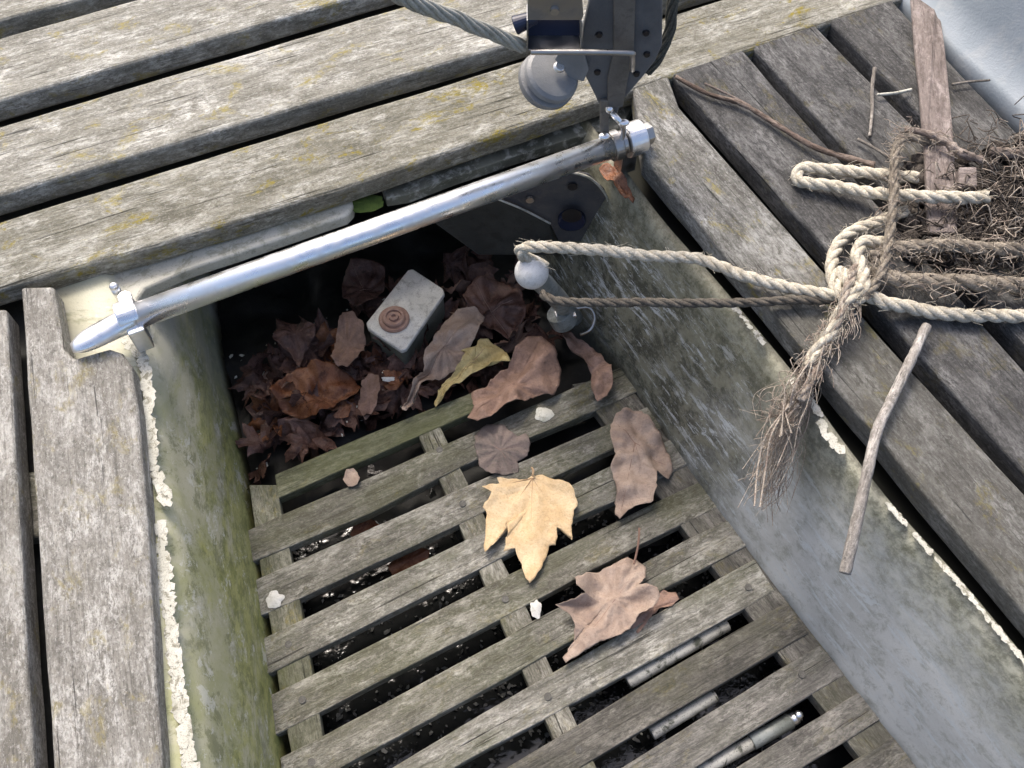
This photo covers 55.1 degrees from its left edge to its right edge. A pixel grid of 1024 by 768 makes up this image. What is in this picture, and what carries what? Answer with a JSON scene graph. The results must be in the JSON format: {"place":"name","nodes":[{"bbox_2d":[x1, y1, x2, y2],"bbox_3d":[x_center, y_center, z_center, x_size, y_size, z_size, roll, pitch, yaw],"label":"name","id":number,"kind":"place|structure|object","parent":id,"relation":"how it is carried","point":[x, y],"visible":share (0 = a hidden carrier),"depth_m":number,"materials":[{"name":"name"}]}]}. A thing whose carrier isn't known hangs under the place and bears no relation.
{"place":"outdoors","nodes":[
{"label":"outdoors","id":0,"kind":"place"},
{"bbox_2d":[292,464,853,767],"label":"bilge water","id":1,"kind":"structure","parent":0,"point":[514,751],"depth_m":1.16,"materials":[{"name":"black liquid"}]},
{"bbox_2d":[388,548,429,574],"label":"leaf","id":2,"kind":"object","parent":1,"relation":"on","point":[398,565],"visible":0.82,"depth_m":1.20,"materials":[{"name":"brown plant"}]},
{"bbox_2d":[0,0,1023,767],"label":"boat hull","id":3,"kind":"object","parent":1,"relation":"on","point":[918,636],"visible":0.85,"depth_m":1.07,"materials":[{"name":"paint"}]},
{"bbox_2d":[0,288,169,767],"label":"slatted bench","id":4,"kind":"object","parent":3,"relation":"on","point":[77,504],"visible":1,"depth_m":0.89,"materials":[{"name":"grey wood"}]},
{"bbox_2d":[70,119,655,352],"bbox_3d":[-0.145,-0.165,1.073,0.670,0.065,0.082,-19,62,-11],"label":"steel bar","id":5,"kind":"object","parent":3,"relation":"attached to","point":[131,318],"visible":0.94,"depth_m":1.04,"materials":[{"name":"silver metal"}]},
{"bbox_2d":[511,0,661,140],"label":"pulley block","id":6,"kind":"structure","parent":5,"relation":"on","point":[609,51],"depth_m":0.99,"materials":[{"name":"metal"}]},
{"bbox_2d":[391,0,526,53],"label":"rope","id":7,"kind":"object","parent":6,"relation":"attached to","point":[434,10],"visible":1,"depth_m":0.90,"materials":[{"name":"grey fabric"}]},
{"bbox_2d":[645,0,678,75],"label":"rope","id":8,"kind":"object","parent":6,"relation":"attached to","point":[670,21],"visible":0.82,"depth_m":1.02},
{"bbox_2d":[352,194,383,212],"bbox_3d":[-0.172,-0.210,1.141,0.046,0.002,0.028,0,60,0],"label":"scrap","id":9,"kind":"object","parent":3,"relation":"on","point":[370,203],"visible":1,"depth_m":1.14,"materials":[{"name":"green"}]},
{"bbox_2d":[219,114,671,547],"bbox_3d":[-0.010,-0.119,1.443,0.820,0.087,0.850,0,60,0],"label":"silt","id":10,"kind":"object","parent":3,"relation":"on","point":[247,318],"visible":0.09,"depth_m":1.39,"materials":[{"name":"black soil"}]},
{"bbox_2d":[228,245,565,489],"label":"leaf litter","id":11,"kind":"object","parent":10,"relation":"on","point":[461,270],"visible":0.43,"depth_m":1.33,"materials":[{"name":"brown plant"}]},
{"bbox_2d":[269,359,360,418],"bbox_3d":[-0.254,0.007,1.275,0.103,0.033,0.079,-30,64,-16],"label":"leaf","id":12,"kind":"object","parent":11,"relation":"on","point":[334,381],"visible":1,"depth_m":1.28,"materials":[{"name":"brown plant"}]},
{"bbox_2d":[229,298,400,468],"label":"paint flakes","id":13,"kind":"object","parent":11,"relation":"on","point":[231,355],"visible":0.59,"depth_m":1.32,"materials":[{"name":"paint"}]},
{"bbox_2d":[235,308,434,462],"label":"leaf litter","id":14,"kind":"object","parent":11,"relation":"on","point":[262,407],"visible":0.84,"depth_m":1.29,"materials":[{"name":"brown plant"}]},
{"bbox_2d":[272,318,315,367],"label":"leaf","id":15,"kind":"object","parent":14,"relation":"on","point":[293,340],"visible":1,"depth_m":1.31,"materials":[{"name":"brown plant"}]},
{"bbox_2d":[331,311,365,366],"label":"leaf","id":16,"kind":"object","parent":14,"relation":"on","point":[349,344],"visible":1,"depth_m":1.30,"materials":[{"name":"brown plant"}]},
{"bbox_2d":[358,374,379,419],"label":"leaf","id":17,"kind":"object","parent":14,"relation":"on","point":[369,391],"visible":1,"depth_m":1.27,"materials":[{"name":"brown plant"}]},
{"bbox_2d":[381,377,394,381],"bbox_3d":[-0.161,-0.007,1.273,0.017,0.002,0.008,0,60,0],"label":"scrap","id":18,"kind":"object","parent":14,"relation":"on","point":[388,379],"visible":1,"depth_m":1.27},
{"bbox_2d":[342,257,384,306],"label":"leaf","id":19,"kind":"object","parent":11,"relation":"on","point":[357,289],"visible":1,"depth_m":1.38,"materials":[{"name":"brown plant"}]},
{"bbox_2d":[367,270,444,368],"bbox_3d":[-0.140,-0.089,1.332,0.069,0.067,0.118,27,64,15],"label":"white case","id":20,"kind":"object","parent":11,"relation":"on","point":[410,308],"visible":0.98,"depth_m":1.31,"materials":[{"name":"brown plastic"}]},
{"bbox_2d":[401,306,484,410],"bbox_3d":[-0.089,-0.033,1.282,0.056,0.034,0.179,20,62,11],"label":"leaf","id":21,"kind":"object","parent":11,"relation":"on","point":[454,335],"visible":1,"depth_m":1.29,"materials":[{"name":"brown plant"}]},
{"bbox_2d":[434,338,510,406],"bbox_3d":[-0.062,-0.022,1.277,0.118,0.023,0.055,-28,64,-15],"label":"leaf","id":22,"kind":"object","parent":11,"relation":"on","point":[483,353],"visible":1,"depth_m":1.28,"materials":[{"name":"yellow plant"}]},
{"bbox_2d":[462,276,525,341],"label":"leaf","id":23,"kind":"object","parent":11,"relation":"on","point":[503,303],"visible":0.98,"depth_m":1.35,"materials":[{"name":"brown plant"}]},
{"bbox_2d":[0,0,901,305],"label":"slatted deck","id":24,"kind":"structure","parent":3,"relation":"on","point":[54,52],"depth_m":1.18,"materials":[{"name":"grey wood"}]},
{"bbox_2d":[435,171,608,254],"bbox_3d":[0.010,-0.220,1.231,0.221,0.177,0.048,0,60,0],"label":"corner fitting","id":25,"kind":"object","parent":3,"relation":"attached to","point":[564,208],"visible":0.79,"depth_m":1.23,"materials":[{"name":"black metal"}]},
{"bbox_2d":[514,255,582,332],"bbox_3d":[0.051,-0.106,1.194,0.039,0.229,0.128,36,66,19],"label":"ball ended rod","id":26,"kind":"object","parent":3,"relation":"in","point":[535,276],"visible":0.88,"depth_m":1.13,"materials":[{"name":"white metal"}]},
{"bbox_2d":[554,307,596,335],"bbox_3d":[0.081,-0.084,1.274,0.057,0.042,0.028,0,60,0],"label":"hook","id":27,"kind":"object","parent":26,"relation":"attached to","point":[592,326],"visible":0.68,"depth_m":1.27,"materials":[{"name":"metal"}]},
{"bbox_2d":[248,368,916,767],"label":"floor grating","id":28,"kind":"object","parent":3,"relation":"in","point":[304,698],"visible":0.87,"depth_m":1.12,"materials":[{"name":"grey wood"}]},
{"bbox_2d":[266,590,284,607],"bbox_3d":[-0.275,0.249,1.135,0.020,0.002,0.022,20,62,11],"label":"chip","id":29,"kind":"object","parent":28,"relation":"on","point":[274,598],"visible":1,"depth_m":1.14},
{"bbox_2d":[343,468,359,486],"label":"leaf","id":30,"kind":"object","parent":28,"relation":"on","point":[351,478],"visible":1,"depth_m":1.21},
{"bbox_2d":[350,519,379,536],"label":"leaf","id":31,"kind":"object","parent":28,"relation":"on","point":[363,527],"visible":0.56,"depth_m":1.22,"materials":[{"name":"brown plant"}]},
{"bbox_2d":[474,424,530,475],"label":"leaf","id":32,"kind":"object","parent":28,"relation":"on","point":[501,449],"visible":1,"depth_m":1.23,"materials":[{"name":"plant"}]},
{"bbox_2d":[467,336,560,420],"bbox_3d":[0.007,0.003,1.254,0.078,0.024,0.153,38,67,20],"label":"leaf","id":33,"kind":"object","parent":28,"relation":"on","point":[533,370],"visible":1,"depth_m":1.26,"materials":[{"name":"brown plant"}]},
{"bbox_2d":[482,467,577,582],"bbox_3d":[0.021,0.167,1.174,0.116,0.012,0.148,0,60,0],"label":"leaf","id":34,"kind":"object","parent":28,"relation":"on","point":[532,513],"visible":1,"depth_m":1.18,"materials":[{"name":"yellow plant"}]},
{"bbox_2d":[530,600,541,618],"bbox_3d":[0.028,0.259,1.130,0.013,0.002,0.023,0,60,0],"label":"scrap","id":35,"kind":"object","parent":28,"relation":"on","point":[536,607],"visible":1,"depth_m":1.13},
{"bbox_2d":[535,407,553,421],"bbox_3d":[0.042,0.039,1.256,0.026,0.002,0.022,0,60,0],"label":"scrap","id":36,"kind":"object","parent":28,"relation":"on","point":[544,414],"visible":1,"depth_m":1.25,"materials":[{"name":"beige paint"}]},
{"bbox_2d":[562,331,612,400],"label":"leaf","id":37,"kind":"object","parent":28,"relation":"on","point":[600,368],"visible":1,"depth_m":1.28,"materials":[{"name":"brown plant"}]},
{"bbox_2d":[555,528,659,662],"bbox_3d":[0.109,0.246,1.119,0.164,0.031,0.082,-34,65,-18],"label":"leaf","id":38,"kind":"object","parent":28,"relation":"on","point":[616,599],"visible":1,"depth_m":1.12,"materials":[{"name":"plant"}]},
{"bbox_2d":[610,407,672,518],"bbox_3d":[0.160,0.097,1.211,0.078,0.023,0.147,0,60,0],"label":"leaf","id":39,"kind":"object","parent":28,"relation":"on","point":[641,459],"visible":1,"depth_m":1.21,"materials":[{"name":"brown plant"}]},
{"bbox_2d":[631,589,678,632],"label":"leaf","id":40,"kind":"object","parent":28,"relation":"on","point":[666,599],"visible":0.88,"depth_m":1.13,"materials":[{"name":"plant"}]},
{"bbox_2d":[599,163,634,202],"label":"leaf","id":41,"kind":"object","parent":3,"relation":"on","point":[608,171],"visible":1,"depth_m":1.15,"materials":[{"name":"brown plant"}]},
{"bbox_2d":[625,621,730,688],"bbox_3d":[0.190,0.308,1.122,0.136,0.015,0.015,-26,63,-14],"label":"pipe","id":42,"kind":"object","parent":3,"relation":"in","point":[644,673],"visible":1,"depth_m":1.11,"materials":[{"name":"grey metal"}]},
{"bbox_2d":[631,1,1023,637],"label":"deck","id":43,"kind":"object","parent":3,"relation":"on","point":[951,453],"visible":0.81,"depth_m":1.08,"materials":[{"name":"grey wood"}]},
{"bbox_2d":[514,238,836,300],"bbox_3d":[0.184,-0.120,1.053,0.373,0.065,0.041,11,61,6],"label":"rope","id":44,"kind":"object","parent":43,"relation":"on","point":[523,250],"visible":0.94,"depth_m":1.04,"materials":[{"name":"beige fabric"}]},
{"bbox_2d":[539,289,837,307],"bbox_3d":[0.185,-0.085,1.029,0.314,0.036,0.026,4,60,2],"label":"rope","id":45,"kind":"object","parent":43,"relation":"on","point":[614,302],"visible":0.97,"depth_m":1.02,"materials":[{"name":"beige fabric"}]},
{"bbox_2d":[704,82,750,105],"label":"twig","id":46,"kind":"object","parent":43,"relation":"on","point":[718,89],"visible":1,"depth_m":1.17,"materials":[{"name":"wood"}]},
{"bbox_2d":[675,75,875,167],"bbox_3d":[0.303,-0.308,1.149,0.260,0.013,0.020,31,65,20],"label":"twig","id":47,"kind":"object","parent":43,"relation":"on","point":[804,141],"visible":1,"depth_m":1.14,"materials":[{"name":"wood"}]},
{"bbox_2d":[795,263,858,402],"bbox_3d":[0.321,-0.055,0.990,0.020,0.048,0.163,23,63,13],"label":"rope","id":48,"kind":"object","parent":43,"relation":"on","point":[850,279],"visible":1,"depth_m":0.98,"materials":[{"name":"beige fabric"}]},
{"bbox_2d":[738,336,831,506],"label":"unlaid yarns","id":49,"kind":"object","parent":48,"relation":"hanging from","point":[777,424],"visible":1,"depth_m":0.96,"materials":[{"name":"beige wicker"}]},
{"bbox_2d":[777,291,861,403],"bbox_3d":[0.315,-0.038,0.983,0.052,0.034,0.146,29,64,16],"label":"rope fuzz","id":50,"kind":"object","parent":48,"relation":"attached to","point":[830,346],"visible":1,"depth_m":0.98,"materials":[{"name":"beige fabric"}]},
{"bbox_2d":[801,282,869,369],"bbox_3d":[0.323,-0.061,0.988,0.026,0.043,0.117,33,65,18],"label":"rope","id":51,"kind":"object","parent":43,"relation":"on","point":[855,295],"visible":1,"depth_m":0.98,"materials":[{"name":"beige fabric"}]},
{"bbox_2d":[822,201,915,307],"bbox_3d":[0.373,-0.147,1.040,0.067,0.037,0.171,29,64,16],"label":"rope","id":52,"kind":"object","parent":43,"relation":"on","point":[841,239],"visible":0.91,"depth_m":1.03,"materials":[{"name":"beige fabric"}]},
{"bbox_2d":[868,67,876,137],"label":"twig","id":53,"kind":"object","parent":43,"relation":"on","point":[874,69],"visible":1,"depth_m":1.17,"materials":[{"name":"wood"}]},
{"bbox_2d":[857,138,889,157],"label":"twig","id":54,"kind":"object","parent":43,"relation":"on","point":[860,140],"visible":0.9,"depth_m":1.13,"materials":[{"name":"wood"}]},
{"bbox_2d":[839,323,931,574],"bbox_3d":[0.356,0.052,0.943,0.025,0.022,0.281,22,68,12],"label":"stick","id":55,"kind":"object","parent":43,"relation":"on","point":[864,485],"visible":1,"depth_m":0.93,"materials":[{"name":"wood"}]},
{"bbox_2d":[788,159,997,205],"bbox_3d":[0.416,-0.221,1.079,0.214,0.047,0.063,17,61,9],"label":"rope","id":56,"kind":"object","parent":43,"relation":"on","point":[798,178],"visible":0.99,"depth_m":1.09,"materials":[{"name":"beige fabric"}]},
{"bbox_2d":[877,88,911,95],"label":"twig","id":57,"kind":"object","parent":43,"relation":"on","point":[895,93],"visible":1,"depth_m":1.18,"materials":[{"name":"white paint"}]},
{"bbox_2d":[836,266,1023,325],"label":"rope","id":58,"kind":"object","parent":43,"relation":"on","point":[883,302],"visible":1,"depth_m":1.00,"materials":[{"name":"beige fabric"}]},
{"bbox_2d":[910,0,956,234],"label":"flat board","id":59,"kind":"object","parent":43,"relation":"on","point":[931,75],"visible":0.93,"depth_m":1.16,"materials":[{"name":"wood"}]},
{"bbox_2d":[860,131,940,300],"bbox_3d":[0.406,-0.191,1.059,0.058,0.037,0.274,27,63,14],"label":"rope","id":60,"kind":"object","parent":59,"relation":"on","point":[889,235],"visible":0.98,"depth_m":1.04,"materials":[{"name":"brown fabric"}]},
{"bbox_2d":[740,359,821,526],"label":"frayed fibres","id":61,"kind":"object","parent":60,"relation":"attached to","point":[779,444],"visible":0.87,"depth_m":0.99,"materials":[{"name":"brown wicker"}]},
{"bbox_2d":[904,126,983,164],"bbox_3d":[0.486,-0.270,1.106,0.093,0.018,0.019,27,63,12],"label":"stick","id":62,"kind":"object","parent":59,"relation":"on","point":[969,156],"visible":0.99,"depth_m":1.10,"materials":[{"name":"wood"}]},
{"bbox_2d":[846,259,1023,295],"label":"rope","id":63,"kind":"object","parent":43,"relation":"on","point":[934,278],"visible":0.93,"depth_m":1.01,"materials":[{"name":"brown fabric"}]},
{"bbox_2d":[865,232,1023,262],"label":"rope","id":64,"kind":"object","parent":43,"relation":"on","point":[989,246],"visible":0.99,"depth_m":1.02,"materials":[{"name":"brown fabric"}]},
{"bbox_2d":[840,116,1023,300],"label":"rope fuzz","id":65,"kind":"object","parent":64,"relation":"attached to","point":[890,204],"visible":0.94,"depth_m":1.02,"materials":[{"name":"brown fabric"}]},
{"bbox_2d":[883,96,1023,311],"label":"dry debris","id":66,"kind":"object","parent":43,"relation":"on","point":[985,208],"visible":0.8,"depth_m":1.06,"materials":[{"name":"brown plant"}]},
{"bbox_2d":[899,118,1023,307],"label":"dry fibres","id":67,"kind":"object","parent":66,"relation":"on","point":[1019,146],"visible":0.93,"depth_m":1.06,"materials":[{"name":"brown plant"}]},
{"bbox_2d":[897,132,1023,298],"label":"soil clump","id":68,"kind":"object","parent":43,"relation":"on","point":[918,160],"visible":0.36,"depth_m":1.08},
{"bbox_2d":[956,167,976,191],"bbox_3d":[0.501,-0.226,1.084,0.020,0.012,0.032,10,61,6],"label":"wood chip","id":69,"kind":"object","parent":68,"relation":"on","point":[961,172],"visible":0.76,"depth_m":1.08,"materials":[{"name":"brown wood"}]},
{"bbox_2d":[988,147,1023,159],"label":"stick","id":70,"kind":"object","parent":68,"relation":"on","point":[1008,154],"visible":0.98,"depth_m":1.10,"materials":[{"name":"wood"}]},
{"bbox_2d":[952,79,989,85],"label":"twig","id":71,"kind":"object","parent":43,"relation":"on","point":[970,81],"visible":1,"depth_m":1.18,"materials":[{"name":"grey wood"}]},
{"bbox_2d":[293,495,790,767],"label":"bilge grit","id":72,"kind":"object","parent":1,"relation":"on","point":[383,750],"visible":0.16,"depth_m":1.15,"materials":[{"name":"grey gravel"}]},
{"bbox_2d":[648,690,718,739],"bbox_3d":[0.191,0.366,1.088,0.084,0.014,0.014,-26,63,-14],"label":"pipe","id":73,"kind":"object","parent":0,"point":[677,718],"visible":1,"depth_m":1.08,"materials":[{"name":"grey metal"}]},
{"bbox_2d":[697,710,802,767],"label":"pipe","id":74,"kind":"object","parent":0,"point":[768,733],"visible":1,"depth_m":1.07,"materials":[{"name":"metal"}]}
]}

